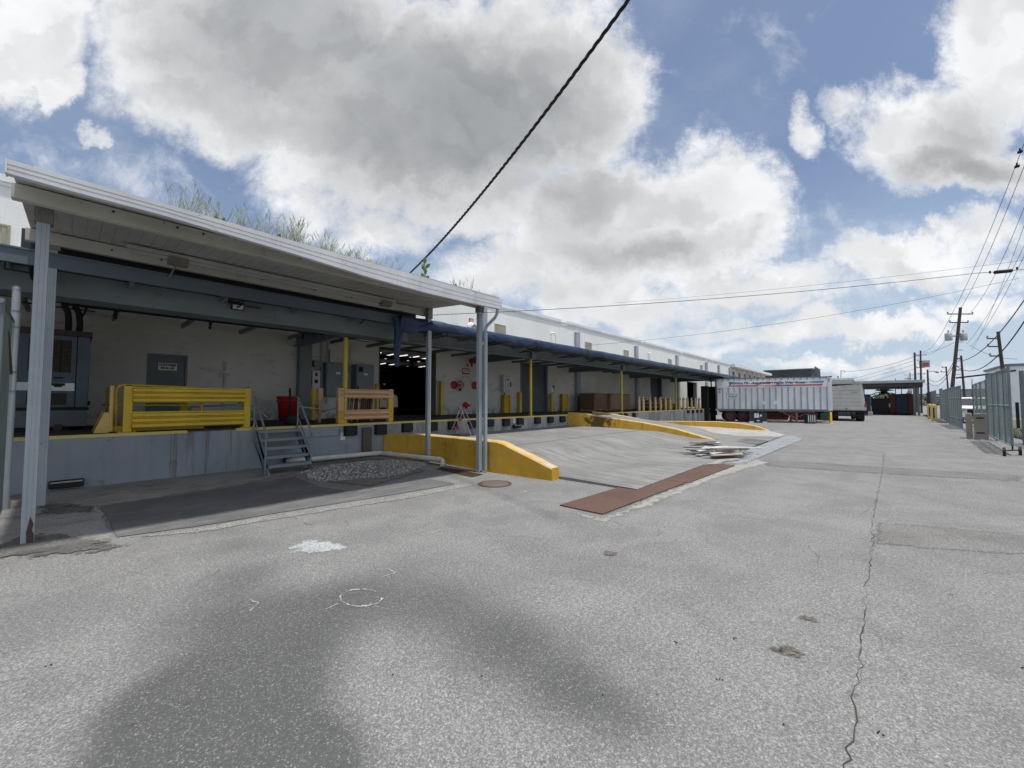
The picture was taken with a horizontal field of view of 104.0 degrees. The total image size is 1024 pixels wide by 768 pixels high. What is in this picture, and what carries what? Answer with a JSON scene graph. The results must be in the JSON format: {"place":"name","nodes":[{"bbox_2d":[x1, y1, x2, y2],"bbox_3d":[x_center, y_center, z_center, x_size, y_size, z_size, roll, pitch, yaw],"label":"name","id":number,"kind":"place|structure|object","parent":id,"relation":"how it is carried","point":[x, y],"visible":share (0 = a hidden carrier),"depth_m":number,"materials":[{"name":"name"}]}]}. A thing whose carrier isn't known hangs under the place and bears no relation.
{"place":"outdoors","nodes":[
{"label":"outdoors","id":0,"kind":"place"},
{"bbox_2d":[283,415,300,424],"bbox_3d":[-5.948,0.979,10.827,0.420,0.250,0.420,-2,-3,42],"label":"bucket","id":1,"kind":"object","parent":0,"point":[290,419],"visible":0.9,"depth_m":10.66,"materials":[{"name":"black plastic"}]},
{"bbox_2d":[0,405,1023,767],"bbox_3d":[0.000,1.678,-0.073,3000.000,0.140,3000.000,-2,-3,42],"label":"ground","id":2,"kind":"structure","parent":0,"point":[208,663],"depth_m":3.07,"materials":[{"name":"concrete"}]},
{"bbox_2d":[0,285,21,511],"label":"chain link fence","id":3,"kind":"object","parent":2,"relation":"on","point":[10,325],"visible":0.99,"depth_m":6.10,"materials":[{"name":"grey metal"}]},
{"bbox_2d":[0,455,409,553],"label":"concrete strip","id":4,"kind":"object","parent":2,"relation":"on","point":[91,525],"visible":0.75,"depth_m":6.88,"materials":[{"name":"concrete"}]},
{"bbox_2d":[0,533,127,558],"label":"stain","id":5,"kind":"object","parent":4,"relation":"on","point":[54,543],"visible":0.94,"depth_m":4.80,"materials":[{"name":"asphalt"}]},
{"bbox_2d":[36,503,94,515],"bbox_3d":[-6.929,1.931,6.210,1.132,0.048,0.900,-2,-3,42],"label":"stain","id":6,"kind":"object","parent":4,"relation":"on","point":[57,507],"visible":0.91,"depth_m":6.22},
{"bbox_2d":[253,396,314,475],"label":"dock stairs","id":7,"kind":"structure","parent":4,"relation":"on","point":[264,457],"depth_m":9.52,"materials":[{"name":"metal"}]},
{"bbox_2d":[304,457,421,485],"bbox_3d":[-3.563,2.096,9.862,3.454,0.136,2.726,-2,-3,42],"label":"rubble bed","id":8,"kind":"object","parent":4,"relation":"on","point":[368,481],"visible":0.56,"depth_m":9.21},
{"bbox_2d":[301,459,426,481],"bbox_3d":[-3.448,2.074,9.934,2.205,0.227,3.195,-2,-3,42],"label":"rubble","id":9,"kind":"object","parent":8,"relation":"on","point":[376,466],"visible":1,"depth_m":9.56,"materials":[{"name":"gravel"}]},
{"bbox_2d":[282,451,444,466],"bbox_3d":[-3.899,2.059,11.040,4.025,0.398,1.560,0,-3,-11],"label":"drain pipe","id":10,"kind":"object","parent":4,"relation":"on","point":[441,460],"visible":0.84,"depth_m":11.02,"materials":[{"name":"white plastic"}]},
{"bbox_2d":[5,158,501,543],"bbox_3d":[-4.229,-0.169,8.223,3.752,4.596,7.720,-2,-3,42],"label":"white canopy","id":11,"kind":"object","parent":2,"relation":"on","point":[70,216],"visible":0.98,"depth_m":6.49,"materials":[{"name":"metal"}]},
{"bbox_2d":[180,177,213,217],"bbox_3d":[-4.824,-2.730,6.153,0.417,0.726,0.572,1,-3,-28],"label":"grass tuft","id":12,"kind":"object","parent":11,"relation":"on","point":[198,204],"visible":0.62,"depth_m":6.13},
{"bbox_2d":[215,201,256,226],"bbox_3d":[-4.531,-2.684,6.551,0.479,0.665,0.584,-2,-3,42],"label":"grass tuft","id":13,"kind":"object","parent":11,"relation":"on","point":[240,220],"visible":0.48,"depth_m":6.56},
{"bbox_2d":[268,213,311,243],"bbox_3d":[-3.966,-2.715,7.158,0.490,0.779,0.733,-2,-3,42],"label":"grass tuft","id":14,"kind":"object","parent":11,"relation":"on","point":[292,235],"visible":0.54,"depth_m":7.19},
{"bbox_2d":[310,229,337,252],"bbox_3d":[-3.530,-2.644,7.643,0.528,0.686,0.516,-2,-3,42],"label":"grass tuft","id":15,"kind":"object","parent":11,"relation":"on","point":[322,246],"visible":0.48,"depth_m":7.63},
{"bbox_2d":[101,477,453,536],"bbox_3d":[-3.996,2.028,7.541,3.037,0.089,5.358,-2,-3,42],"label":"asphalt patch","id":16,"kind":"object","parent":2,"relation":"on","point":[202,508],"visible":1,"depth_m":6.72,"materials":[{"name":"asphalt"}]},
{"bbox_2d":[129,484,476,537],"bbox_3d":[-2.799,2.039,6.700,5.670,0.001,0.684,2,-3,-41],"label":"patch edge","id":17,"kind":"object","parent":2,"relation":"on","point":[291,514],"visible":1,"depth_m":6.41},
{"bbox_2d":[288,538,346,553],"bbox_3d":[-2.370,1.959,4.833,1.007,0.001,0.741,-2,-3,42],"label":"paint spill","id":18,"kind":"object","parent":2,"relation":"on","point":[312,546],"visible":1,"depth_m":4.82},
{"bbox_2d":[10,408,710,494],"bbox_3d":[0.390,2.112,19.956,4.268,1.224,48.200,-2,-3,42],"label":"loading dock","id":19,"kind":"object","parent":2,"relation":"on","point":[88,455],"visible":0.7,"depth_m":8.86,"materials":[{"name":"paint"}]},
{"bbox_2d":[14,302,92,431],"bbox_3d":[-10.629,-0.415,9.110,2.050,2.886,1.420,-2,-3,42],"label":"compactor","id":20,"kind":"object","parent":19,"relation":"on","point":[70,346],"visible":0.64,"depth_m":8.68,"materials":[{"name":"blue paint"}]},
{"bbox_2d":[48,478,83,489],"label":"rubber block","id":21,"kind":"structure","parent":19,"relation":"attached to","point":[67,483],"depth_m":7.26,"materials":[{"name":"rubber"}]},
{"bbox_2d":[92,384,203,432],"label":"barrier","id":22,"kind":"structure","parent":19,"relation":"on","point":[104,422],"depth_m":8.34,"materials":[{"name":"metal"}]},
{"bbox_2d":[117,385,252,432],"bbox_3d":[-7.143,0.536,8.938,0.250,0.969,2.370,-2,-3,42],"label":"guard barrier","id":23,"kind":"object","parent":19,"relation":"on","point":[151,419],"visible":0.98,"depth_m":8.75,"materials":[{"name":"metal"}]},
{"bbox_2d":[188,402,267,418],"bbox_3d":[-7.300,0.636,10.207,0.200,0.815,1.890,-2,-3,42],"label":"folded handrail","id":24,"kind":"object","parent":19,"relation":"on","point":[240,403],"visible":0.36,"depth_m":10.24,"materials":[{"name":"metal"}]},
{"bbox_2d":[276,396,299,420],"bbox_3d":[-7.309,0.796,13.057,0.690,0.790,0.690,-2,-3,42],"label":"trash can","id":25,"kind":"object","parent":19,"relation":"on","point":[283,405],"visible":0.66,"depth_m":12.80,"materials":[{"name":"red plastic"}]},
{"bbox_2d":[309,388,316,419],"bbox_3d":[-6.833,0.681,13.737,0.270,1.100,0.270,-2,-3,42],"label":"bollard","id":26,"kind":"object","parent":19,"relation":"on","point":[313,402],"visible":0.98,"depth_m":13.68,"materials":[{"name":"metal"}]},
{"bbox_2d":[343,425,357,435],"bbox_3d":[-4.543,1.322,11.295,0.128,0.285,0.380,-2,-3,42],"label":"dock bumper","id":27,"kind":"object","parent":19,"relation":"attached to","point":[350,430],"visible":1,"depth_m":11.22,"materials":[{"name":"black rubber"}]},
{"bbox_2d":[316,388,393,423],"bbox_3d":[-4.811,0.654,12.316,1.305,1.030,1.831,-2,-3,42],"label":"guard barrier","id":28,"kind":"object","parent":19,"relation":"on","point":[387,412],"visible":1,"depth_m":11.95,"materials":[{"name":"orange paint"}]},
{"bbox_2d":[0,243,724,423],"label":"dock canopy","id":29,"kind":"object","parent":19,"relation":"on","point":[86,282],"visible":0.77,"depth_m":9.15,"materials":[{"name":"blue metal"}]},
{"bbox_2d":[114,309,120,318],"bbox_3d":[-8.734,-1.637,8.924,0.458,0.350,0.057,-1,-3,23],"label":"pipe hanger","id":30,"kind":"object","parent":29,"relation":"attached to","point":[115,314],"visible":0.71,"depth_m":8.97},
{"bbox_2d":[61,303,323,334],"bbox_3d":[-7.655,-1.612,10.396,0.052,0.082,5.400,-2,-3,42],"label":"pipe run","id":31,"kind":"object","parent":30,"relation":"hanging from","point":[110,309],"visible":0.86,"depth_m":9.76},
{"bbox_2d":[411,317,737,377],"bbox_3d":[9.152,-1.165,25.207,0.999,0.376,36.868,-2,-3,42],"label":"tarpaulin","id":32,"kind":"object","parent":29,"relation":"attached to","point":[440,327],"visible":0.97,"depth_m":16.02,"materials":[{"name":"fabric"}]},
{"bbox_2d":[392,315,433,366],"bbox_3d":[-2.807,-1.199,11.297,0.280,1.483,1.226,-2,-3,42],"label":"tarpaulin bundle","id":33,"kind":"object","parent":32,"relation":"hanging from","point":[406,324],"visible":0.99,"depth_m":11.02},
{"bbox_2d":[362,427,371,451],"bbox_3d":[-4.227,1.681,11.651,0.097,0.840,0.280,-2,-3,42],"label":"timber fender","id":34,"kind":"object","parent":19,"relation":"attached to","point":[366,439],"visible":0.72,"depth_m":11.62,"materials":[{"name":"wood"}]},
{"bbox_2d":[374,424,386,434],"bbox_3d":[-3.918,1.360,11.983,0.128,0.300,0.380,-2,-3,42],"label":"dock bumper","id":35,"kind":"object","parent":19,"relation":"attached to","point":[380,429],"visible":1,"depth_m":11.90,"materials":[{"name":"black rubber"}]},
{"bbox_2d":[401,423,412,431],"bbox_3d":[-3.303,1.382,12.662,0.128,0.285,0.380,-2,-3,42],"label":"dock bumper","id":36,"kind":"object","parent":19,"relation":"attached to","point":[406,427],"visible":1,"depth_m":12.58,"materials":[{"name":"black rubber"}]},
{"bbox_2d":[439,381,443,414],"bbox_3d":[-3.328,0.652,18.800,0.160,1.600,0.160,-2,-3,42],"label":"door guard","id":37,"kind":"object","parent":19,"relation":"on","point":[441,392],"visible":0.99,"depth_m":18.74,"materials":[{"name":"yellow paint"}]},
{"bbox_2d":[502,395,510,412],"bbox_3d":[-0.296,1.096,22.075,0.270,1.000,0.490,-2,-3,42],"label":"column guard","id":38,"kind":"object","parent":19,"relation":"on","point":[506,403],"visible":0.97,"depth_m":21.97,"materials":[{"name":"orange paint"}]},
{"bbox_2d":[562,393,569,410],"bbox_3d":[3.520,1.204,26.261,0.140,1.150,0.720,-2,-3,42],"label":"door shield","id":39,"kind":"object","parent":19,"relation":"on","point":[565,402],"depth_m":26.24,"materials":[{"name":"yellow paint"}]},
{"bbox_2d":[580,393,606,410],"bbox_3d":[5.510,1.220,26.968,1.110,1.180,1.710,-2,-3,42],"label":"pallet box","id":40,"kind":"object","parent":19,"relation":"on","point":[593,401],"visible":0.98,"depth_m":26.43,"materials":[{"name":"brown cardboard"}]},
{"bbox_2d":[607,393,618,410],"bbox_3d":[6.706,1.264,27.988,1.110,1.180,1.290,-2,-3,42],"label":"pallet box","id":41,"kind":"object","parent":19,"relation":"on","point":[612,401],"visible":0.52,"depth_m":27.41,"materials":[{"name":"cardboard"}]},
{"bbox_2d":[619,394,629,409],"bbox_3d":[7.716,1.326,29.399,1.110,1.180,2.040,-2,-3,42],"label":"pallet box","id":42,"kind":"object","parent":19,"relation":"on","point":[626,401],"visible":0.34,"depth_m":29.23,"materials":[{"name":"cardboard"}]},
{"bbox_2d":[0,173,730,425],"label":"warehouse","id":43,"kind":"structure","parent":2,"relation":"on","point":[267,366],"depth_m":14.22,"materials":[{"name":"paint"}]},
{"bbox_2d":[0,223,10,244],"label":"vent window","id":44,"kind":"structure","parent":43,"relation":"in","point":[6,229],"depth_m":9.56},
{"bbox_2d":[148,355,184,411],"bbox_3d":[-10.080,0.157,11.680,0.110,1.947,0.794,-2,-3,42],"label":"door","id":45,"kind":"structure","parent":43,"relation":"in","point":[156,377],"depth_m":11.68,"materials":[{"name":"grey paint"}]},
{"bbox_2d":[158,363,176,370],"bbox_3d":[-10.079,-0.504,11.709,0.018,0.210,0.420,-2,-3,42],"label":"pickup sign","id":46,"kind":"object","parent":45,"relation":"attached to","point":[168,366],"visible":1,"depth_m":11.70,"materials":[{"name":"white"}]},
{"bbox_2d":[311,370,319,390],"bbox_3d":[-7.216,-0.108,14.687,0.197,0.760,0.280,-2,-3,42],"label":"meter box","id":47,"kind":"object","parent":43,"relation":"attached to","point":[315,379],"visible":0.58,"depth_m":14.61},
{"bbox_2d":[312,342,338,409],"bbox_3d":[-7.058,-0.301,14.856,0.217,2.560,1.309,-2,-3,42],"label":"conduit run","id":48,"kind":"object","parent":43,"relation":"attached to","point":[326,406],"visible":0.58,"depth_m":14.89,"materials":[{"name":"grey metal"}]},
{"bbox_2d":[323,362,348,395],"bbox_3d":[-6.667,-0.161,15.191,0.337,1.250,0.880,-2,-3,42],"label":"electrical cabinet","id":49,"kind":"object","parent":43,"relation":"attached to","point":[332,377],"visible":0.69,"depth_m":14.96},
{"bbox_2d":[329,344,350,364],"bbox_3d":[-6.615,-1.177,15.434,0.147,0.800,0.844,-2,-3,42],"label":"disconnect box","id":50,"kind":"object","parent":43,"relation":"attached to","point":[332,355],"visible":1,"depth_m":15.15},
{"bbox_2d":[351,364,373,401],"bbox_3d":[-5.927,-0.030,15.905,0.467,1.450,0.740,-2,-3,42],"label":"electrical cabinet","id":51,"kind":"object","parent":43,"relation":"attached to","point":[362,376],"visible":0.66,"depth_m":15.72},
{"bbox_2d":[380,369,397,414],"bbox_3d":[-6.267,0.101,18.816,1.756,2.697,1.036,-2,-3,42],"label":"forklift","id":52,"kind":"object","parent":43,"relation":"on","point":[383,403],"visible":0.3,"depth_m":18.49,"materials":[{"name":"beige paint"}]},
{"bbox_2d":[380,355,425,409],"bbox_3d":[-11.924,-0.010,33.182,8.200,4.180,15.100,-2,-3,42],"label":"doorway","id":53,"kind":"object","parent":43,"relation":"on","point":[408,385],"visible":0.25,"depth_m":32.08,"materials":[{"name":"black"}]},
{"bbox_2d":[500,375,510,394],"bbox_3d":[-0.354,0.059,22.159,0.327,1.080,0.570,-2,-3,42],"label":"electrical box","id":54,"kind":"object","parent":43,"relation":"attached to","point":[505,384],"visible":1,"depth_m":22.01,"materials":[{"name":"grey"}]},
{"bbox_2d":[409,0,629,272],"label":"twisted cable","id":55,"kind":"object","parent":43,"relation":"attached to","point":[590,51],"visible":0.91,"depth_m":7.40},
{"bbox_2d":[520,362,547,411],"bbox_3d":[1.307,0.215,24.354,0.240,2.960,2.620,-2,-3,42],"label":"roll up door","id":56,"kind":"structure","parent":43,"relation":"in","point":[539,372],"depth_m":24.62,"materials":[{"name":"grey paint"}]},
{"bbox_2d":[650,377,661,399],"bbox_3d":[13.592,0.857,37.889,0.240,2.860,2.600,-2,-3,42],"label":"roll up door","id":57,"kind":"structure","parent":43,"relation":"in","point":[656,383],"depth_m":38.23,"materials":[{"name":"paint"}]},
{"bbox_2d":[438,273,974,314],"bbox_3d":[11.458,-4.805,20.887,30.607,3.336,0.027,0,-3,-8],"label":"overhead cable","id":58,"kind":"object","parent":43,"relation":"attached to","point":[700,299],"visible":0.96,"depth_m":20.54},
{"bbox_2d":[586,278,1017,345],"bbox_3d":[19.166,-4.828,27.356,27.861,4.022,0.019,0,-3,6],"label":"overhead cable","id":59,"kind":"object","parent":43,"relation":"attached to","point":[810,318],"visible":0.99,"depth_m":27.17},
{"bbox_2d":[245,488,544,610],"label":"ground markings","id":60,"kind":"object","parent":2,"relation":"on","point":[364,588],"visible":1,"depth_m":3.51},
{"bbox_2d":[438,467,481,476],"bbox_3d":[-1.343,2.160,9.916,1.737,0.038,0.631,-2,-3,42],"label":"trench","id":61,"kind":"object","parent":2,"relation":"on","point":[464,473],"visible":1,"depth_m":9.84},
{"bbox_2d":[384,433,558,480],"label":"ramp kerb","id":62,"kind":"structure","parent":2,"relation":"on","point":[505,457],"depth_m":10.39,"materials":[{"name":"yellow paint"}]},
{"bbox_2d":[478,480,511,486],"bbox_3d":[-0.363,2.114,8.492,0.720,0.010,0.720,-2,-3,42],"label":"manhole cover","id":63,"kind":"object","parent":2,"relation":"on","point":[495,483],"visible":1,"depth_m":8.48,"materials":[{"name":"metal"}]},
{"bbox_2d":[137,455,990,767],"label":"ground cracks","id":64,"kind":"object","parent":2,"relation":"on","point":[827,645],"visible":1,"depth_m":2.85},
{"bbox_2d":[448,425,766,489],"bbox_3d":[3.618,2.121,14.741,7.547,0.650,13.454,-2,-3,42],"label":"concrete apron","id":65,"kind":"object","parent":2,"relation":"on","point":[622,458],"visible":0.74,"depth_m":12.41,"materials":[{"name":"concrete"}]},
{"bbox_2d":[449,407,475,435],"bbox_3d":[-1.686,1.290,13.700,0.877,0.991,0.413,0,-3,-1],"label":"stepladder","id":66,"kind":"object","parent":65,"relation":"on","point":[469,426],"visible":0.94,"depth_m":13.64,"materials":[{"name":"metal"}]},
{"bbox_2d":[560,480,685,513],"bbox_3d":[2.888,2.204,10.695,2.485,0.020,9.465,-1,-3,12],"label":"road plate","id":67,"kind":"object","parent":2,"relation":"on","point":[607,501],"visible":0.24,"depth_m":7.16,"materials":[{"name":"metal"}]},
{"bbox_2d":[568,412,714,439],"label":"ramp kerb","id":68,"kind":"structure","parent":2,"relation":"on","point":[583,419],"depth_m":18.71,"materials":[{"name":"yellow paint"}]},
{"bbox_2d":[575,459,769,522],"bbox_3d":[4.382,2.146,9.103,9.309,0.001,1.206,2,-3,-42],"label":"sandy edge","id":69,"kind":"object","parent":2,"relation":"on","point":[722,473],"visible":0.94,"depth_m":8.04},
{"bbox_2d":[665,464,734,482],"bbox_3d":[6.367,2.360,14.262,1.929,0.020,12.545,-1,-3,22],"label":"road plate","id":70,"kind":"object","parent":2,"relation":"on","point":[695,474],"visible":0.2,"depth_m":9.74,"materials":[{"name":"metal"}]},
{"bbox_2d":[701,386,715,420],"bbox_3d":[17.557,1.764,35.737,0.550,3.100,2.400,-2,-3,42],"label":"dock seal","id":71,"kind":"object","parent":2,"relation":"on","point":[708,397],"visible":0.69,"depth_m":34.99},
{"bbox_2d":[661,421,766,429],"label":"ramp kerb","id":72,"kind":"structure","parent":2,"relation":"on","point":[720,424],"depth_m":24.65,"materials":[{"name":"yellow paint"}]},
{"bbox_2d":[705,450,747,464],"bbox_3d":[6.729,2.264,12.394,0.914,0.001,5.229,-2,-3,42],"label":"sandy edge","id":73,"kind":"object","parent":2,"relation":"on","point":[727,458],"visible":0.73,"depth_m":11.87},
{"bbox_2d":[690,426,785,436],"bbox_3d":[9.839,2.597,22.520,9.473,0.380,6.090,-1,-3,19],"label":"concrete apron","id":74,"kind":"object","parent":2,"relation":"on","point":[741,432],"visible":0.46,"depth_m":22.13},
{"bbox_2d":[747,411,766,422],"bbox_3d":[20.425,2.750,33.341,1.282,0.920,1.040,-1,-3,23],"label":"crate","id":75,"kind":"object","parent":2,"relation":"on","point":[753,416],"visible":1,"depth_m":32.92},
{"bbox_2d":[722,435,802,463],"bbox_3d":[10.474,2.442,15.916,1.143,0.001,12.772,-2,-3,42],"label":"trench cover","id":76,"kind":"object","parent":2,"relation":"on","point":[775,445],"visible":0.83,"depth_m":15.18,"materials":[{"name":"grey concrete"}]},
{"bbox_2d":[715,376,832,422],"bbox_3d":[22.082,1.360,34.435,8.310,3.786,2.512,-1,-3,23],"label":"semi trailer","id":77,"kind":"object","parent":2,"relation":"on","point":[737,398],"visible":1,"depth_m":33.33,"materials":[{"name":"metal"}]},
{"bbox_2d":[767,412,788,419],"bbox_3d":[23.899,2.651,36.572,2.522,1.200,1.560,-1,-3,23],"label":"skip","id":78,"kind":"object","parent":2,"relation":"on","point":[776,416],"visible":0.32,"depth_m":35.81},
{"bbox_2d":[763,366,819,377],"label":"dark shed","id":79,"kind":"structure","parent":2,"relation":"on","point":[810,372],"depth_m":82.75,"materials":[{"name":"metal"}]},
{"bbox_2d":[780,646,804,657],"bbox_3d":[1.972,1.868,2.798,0.350,0.001,0.358,-2,-3,42],"label":"oil spot","id":80,"kind":"object","parent":2,"relation":"on","point":[792,652],"visible":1,"depth_m":2.79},
{"bbox_2d":[832,384,866,420],"bbox_3d":[31.966,1.786,38.535,2.498,3.300,7.450,-2,-3,35],"label":"box truck","id":81,"kind":"object","parent":2,"relation":"on","point":[848,398],"visible":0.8,"depth_m":35.66,"materials":[{"name":"white metal"}]},
{"bbox_2d":[864,394,870,414],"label":"shipping container","id":82,"kind":"object","parent":2,"relation":"on","point":[867,397],"visible":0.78,"depth_m":49.28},
{"bbox_2d":[832,380,924,415],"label":"open shelter","id":83,"kind":"object","parent":2,"relation":"on","point":[905,384],"visible":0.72,"depth_m":50.95,"materials":[{"name":"grey metal"}]},
{"bbox_2d":[871,398,888,413],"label":"shipping container","id":84,"kind":"object","parent":2,"relation":"on","point":[879,405],"visible":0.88,"depth_m":52.04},
{"bbox_2d":[870,389,894,397],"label":"palm tree","id":85,"kind":"object","parent":2,"relation":"on","point":[884,393],"visible":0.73,"depth_m":61.21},
{"bbox_2d":[888,394,895,413],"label":"shipping container","id":86,"kind":"object","parent":2,"relation":"on","point":[892,405],"visible":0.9,"depth_m":52.16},
{"bbox_2d":[764,461,1021,480],"bbox_3d":[9.435,2.194,10.180,5.515,0.001,1.668,-1,-3,28],"label":"concrete strip","id":87,"kind":"object","parent":2,"relation":"on","point":[887,470],"visible":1,"depth_m":10.14,"materials":[{"name":"concrete"}]},
{"bbox_2d":[895,394,907,413],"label":"shipping container","id":88,"kind":"object","parent":2,"relation":"on","point":[901,403],"visible":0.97,"depth_m":51.36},
{"bbox_2d":[907,394,913,413],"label":"shipping container","id":89,"kind":"object","parent":2,"relation":"on","point":[910,403],"visible":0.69,"depth_m":51.00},
{"bbox_2d":[915,350,925,412],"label":"utility pole","id":90,"kind":"object","parent":2,"relation":"on","point":[921,400],"visible":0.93,"depth_m":59.93,"materials":[{"name":"brown wood"}]},
{"bbox_2d":[940,389,948,422],"bbox_3d":[38.320,1.897,35.466,0.068,2.770,8.980,-2,-4,45],"label":"gate leaf","id":91,"kind":"object","parent":2,"relation":"on","point":[944,405],"visible":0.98,"depth_m":34.71,"materials":[{"name":"metal"}]},
{"bbox_2d":[872,523,1023,554],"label":"asphalt patch","id":92,"kind":"object","parent":2,"relation":"on","point":[932,537],"visible":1,"depth_m":5.11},
{"bbox_2d":[947,385,962,428],"bbox_3d":[30.614,1.571,27.680,0.067,2.740,7.071,-2,-3,43],"label":"fence panel","id":93,"kind":"object","parent":2,"relation":"on","point":[955,409],"visible":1,"depth_m":27.15,"materials":[{"name":"metal"}]},
{"bbox_2d":[944,307,972,422],"bbox_3d":[36.911,-1.562,32.850,2.249,9.522,0.668,0,-3,10],"label":"utility pole","id":94,"kind":"object","parent":2,"relation":"on","point":[962,336],"visible":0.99,"depth_m":32.95,"materials":[{"name":"brown wood"}]},
{"bbox_2d":[965,413,972,437],"bbox_3d":[21.861,1.988,19.125,0.713,1.200,0.199,2,-3,-40],"label":"concrete barrier","id":95,"kind":"object","parent":2,"relation":"on","point":[969,427],"visible":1,"depth_m":18.96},
{"bbox_2d":[973,413,988,439],"bbox_3d":[21.701,1.961,18.506,0.504,1.200,0.568,-2,-3,42],"label":"concrete barrier","id":96,"kind":"object","parent":2,"relation":"on","point":[980,427],"visible":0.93,"depth_m":18.35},
{"bbox_2d":[972,377,997,440],"bbox_3d":[25.254,1.260,21.478,11.293,2.820,0.068,2,-3,-44],"label":"chain link fence","id":97,"kind":"object","parent":2,"relation":"on","point":[977,397],"visible":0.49,"depth_m":21.93,"materials":[{"name":"grey metal"}]},
{"bbox_2d":[955,437,1022,456],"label":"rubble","id":98,"kind":"object","parent":2,"relation":"on","point":[985,445],"visible":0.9,"depth_m":15.79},
{"bbox_2d":[964,419,1021,437],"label":"verge","id":99,"kind":"structure","parent":2,"relation":"on","point":[1014,423],"depth_m":26.86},
{"bbox_2d":[956,355,965,419],"bbox_3d":[42.716,0.353,37.962,1.170,6.132,0.300,1,-3,-14],"label":"utility pole","id":100,"kind":"object","parent":99,"relation":"on","point":[963,381],"visible":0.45,"depth_m":37.95,"materials":[{"name":"brown wood"}]},
{"bbox_2d":[956,397,997,422],"bbox_3d":[38.288,2.150,33.135,2.000,2.100,4.700,-2,-3,42],"label":"parked van","id":101,"kind":"object","parent":99,"relation":"on","point":[967,405],"visible":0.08,"depth_m":32.13,"materials":[{"name":"white paint"}]},
{"bbox_2d":[986,331,1009,425],"bbox_3d":[31.667,-0.262,25.951,1.638,6.319,0.296,1,-3,-12],"label":"utility pole","id":102,"kind":"object","parent":99,"relation":"on","point":[999,346],"visible":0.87,"depth_m":25.96,"materials":[{"name":"brown wood"}]},
{"bbox_2d":[985,366,1021,455],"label":"rolling gate","id":103,"kind":"structure","parent":2,"relation":"on","point":[996,406],"depth_m":14.63,"materials":[{"name":"metal"}]},
{"bbox_2d":[1019,371,1023,444],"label":"gate post","id":104,"kind":"object","parent":2,"relation":"on","point":[1021,380],"visible":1,"depth_m":16.18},
{"bbox_2d":[0,0,1023,397],"label":"sky","id":105,"kind":"structure","parent":0,"point":[701,148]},
{"bbox_2d":[640,400,658,409],"bbox_3d":[10.473,1.594,30.419,1.228,0.735,1.198,-2,-3,42],"label":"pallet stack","id":106,"kind":"object","parent":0,"point":[647,404],"visible":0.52,"depth_m":30.03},
{"bbox_2d":[588,413,778,441],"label":"concrete ramp","id":107,"kind":"structure","parent":0,"point":[709,434],"depth_m":19.46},
{"bbox_2d":[737,438,768,444],"bbox_3d":[10.231,2.447,17.157,1.250,0.001,3.060,-2,-3,42],"label":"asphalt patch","id":108,"kind":"object","parent":107,"relation":"on","point":[752,441],"visible":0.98,"depth_m":16.97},
{"bbox_2d":[730,364,771,377],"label":"office building","id":109,"kind":"structure","parent":0,"point":[738,371],"depth_m":64.64,"materials":[{"name":"white paint"}]},
{"bbox_2d":[804,414,816,422],"bbox_3d":[23.858,2.781,31.988,0.621,0.700,0.820,-1,-3,23],"label":"pallet crate","id":110,"kind":"object","parent":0,"point":[810,418],"visible":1,"depth_m":31.68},
{"bbox_2d":[983,363,1023,416],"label":"white building","id":111,"kind":"structure","parent":0,"point":[1015,388],"depth_m":44.43,"materials":[{"name":"paint"}]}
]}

